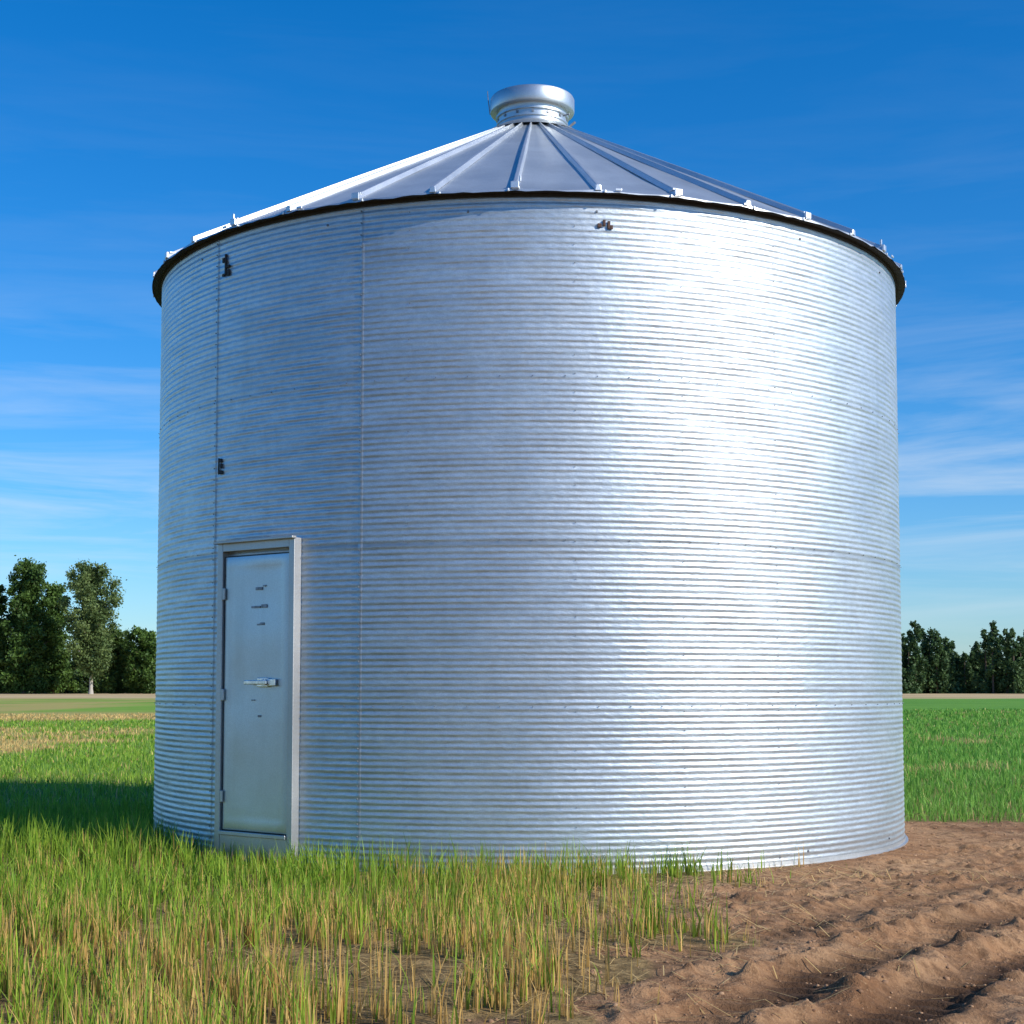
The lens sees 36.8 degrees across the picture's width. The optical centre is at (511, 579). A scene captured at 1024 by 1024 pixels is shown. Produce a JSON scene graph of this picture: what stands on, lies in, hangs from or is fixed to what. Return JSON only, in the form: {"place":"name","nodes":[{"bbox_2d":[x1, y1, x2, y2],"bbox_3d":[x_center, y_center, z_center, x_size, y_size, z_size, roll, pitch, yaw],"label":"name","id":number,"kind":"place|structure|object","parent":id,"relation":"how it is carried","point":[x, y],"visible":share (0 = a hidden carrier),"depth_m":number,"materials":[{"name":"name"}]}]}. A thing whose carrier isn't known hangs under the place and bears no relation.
{"place":"outdoors","nodes":[
{"label":"outdoors","id":0,"kind":"place"},
{"bbox_2d":[0,712,154,813],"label":"meadow grass","id":1,"kind":"structure","parent":0,"point":[144,781],"depth_m":27.51,"materials":[{"name":"green plant"}]},
{"bbox_2d":[0,790,846,1023],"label":"stubble grass","id":2,"kind":"structure","parent":0,"point":[34,832],"depth_m":8.20,"materials":[{"name":"green plant"}]},
{"bbox_2d":[0,693,1023,1023],"bbox_3d":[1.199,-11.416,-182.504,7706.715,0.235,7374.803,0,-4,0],"label":"ground","id":3,"kind":"structure","parent":0,"point":[952,915],"depth_m":8.00,"materials":[{"name":"soil"}]},
{"bbox_2d":[0,584,12,693],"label":"broadleaf tree","id":4,"kind":"object","parent":3,"relation":"on","point":[3,601],"visible":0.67,"depth_m":299.54,"materials":[{"name":"green plant"}]},
{"bbox_2d":[0,555,63,693],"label":"broadleaf tree","id":5,"kind":"object","parent":3,"relation":"on","point":[24,664],"visible":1,"depth_m":298.59,"materials":[{"name":"green plant"}]},
{"bbox_2d":[35,581,80,693],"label":"broadleaf tree","id":6,"kind":"object","parent":3,"relation":"on","point":[60,675],"visible":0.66,"depth_m":304.54,"materials":[{"name":"green plant"}]},
{"bbox_2d":[0,649,155,693],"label":"distant tree line","id":7,"kind":"object","parent":3,"relation":"on","point":[79,677],"visible":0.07,"depth_m":319.36,"materials":[{"name":"green plant"}]},
{"bbox_2d":[56,559,126,693],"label":"birch tree","id":8,"kind":"object","parent":3,"relation":"on","point":[90,633],"visible":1,"depth_m":290.69,"materials":[{"name":"green plant"}]},
{"bbox_2d":[95,628,134,693],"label":"broadleaf tree","id":9,"kind":"object","parent":3,"relation":"on","point":[111,683],"visible":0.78,"depth_m":308.19,"materials":[{"name":"green plant"}]},
{"bbox_2d":[122,625,156,693],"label":"broadleaf tree","id":10,"kind":"object","parent":3,"relation":"on","point":[140,675],"visible":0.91,"depth_m":302.84,"materials":[{"name":"green plant"}]},
{"bbox_2d":[0,865,1022,1023],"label":"straw litter","id":11,"kind":"object","parent":3,"relation":"on","point":[605,993],"visible":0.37,"depth_m":7.72,"materials":[{"name":"beige plant"}]},
{"bbox_2d":[152,84,907,874],"bbox_3d":[0.150,-1.169,14.578,6.997,7.045,6.996,0,-4,0],"label":"grain silo","id":12,"kind":"object","parent":3,"relation":"on","point":[528,472],"visible":0.99,"depth_m":11.42,"materials":[{"name":"metal"}]},
{"bbox_2d":[223,553,288,833],"bbox_3d":[-1.954,0.863,11.715,0.705,2.097,0.009,-3,-5,38],"label":"door leaf","id":13,"kind":"structure","parent":12,"relation":"in","point":[255,747],"depth_m":11.71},
{"bbox_2d":[465,820,1023,1023],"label":"soil clods","id":14,"kind":"object","parent":3,"relation":"on","point":[777,948],"visible":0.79,"depth_m":8.46,"materials":[{"name":"brown soil"}]},
{"bbox_2d":[901,620,1023,693],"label":"distant tree line","id":15,"kind":"object","parent":3,"relation":"on","point":[946,669],"visible":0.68,"depth_m":313.33,"materials":[{"name":"green plant"}]},
{"bbox_2d":[902,707,1023,823],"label":"field crop","id":16,"kind":"object","parent":3,"relation":"on","point":[985,770],"visible":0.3,"depth_m":25.62,"materials":[{"name":"green plant"}]},
{"bbox_2d":[0,0,1023,686],"label":"sky","id":17,"kind":"structure","parent":0,"point":[131,131],"materials":[{"name":"blue"}]}
]}

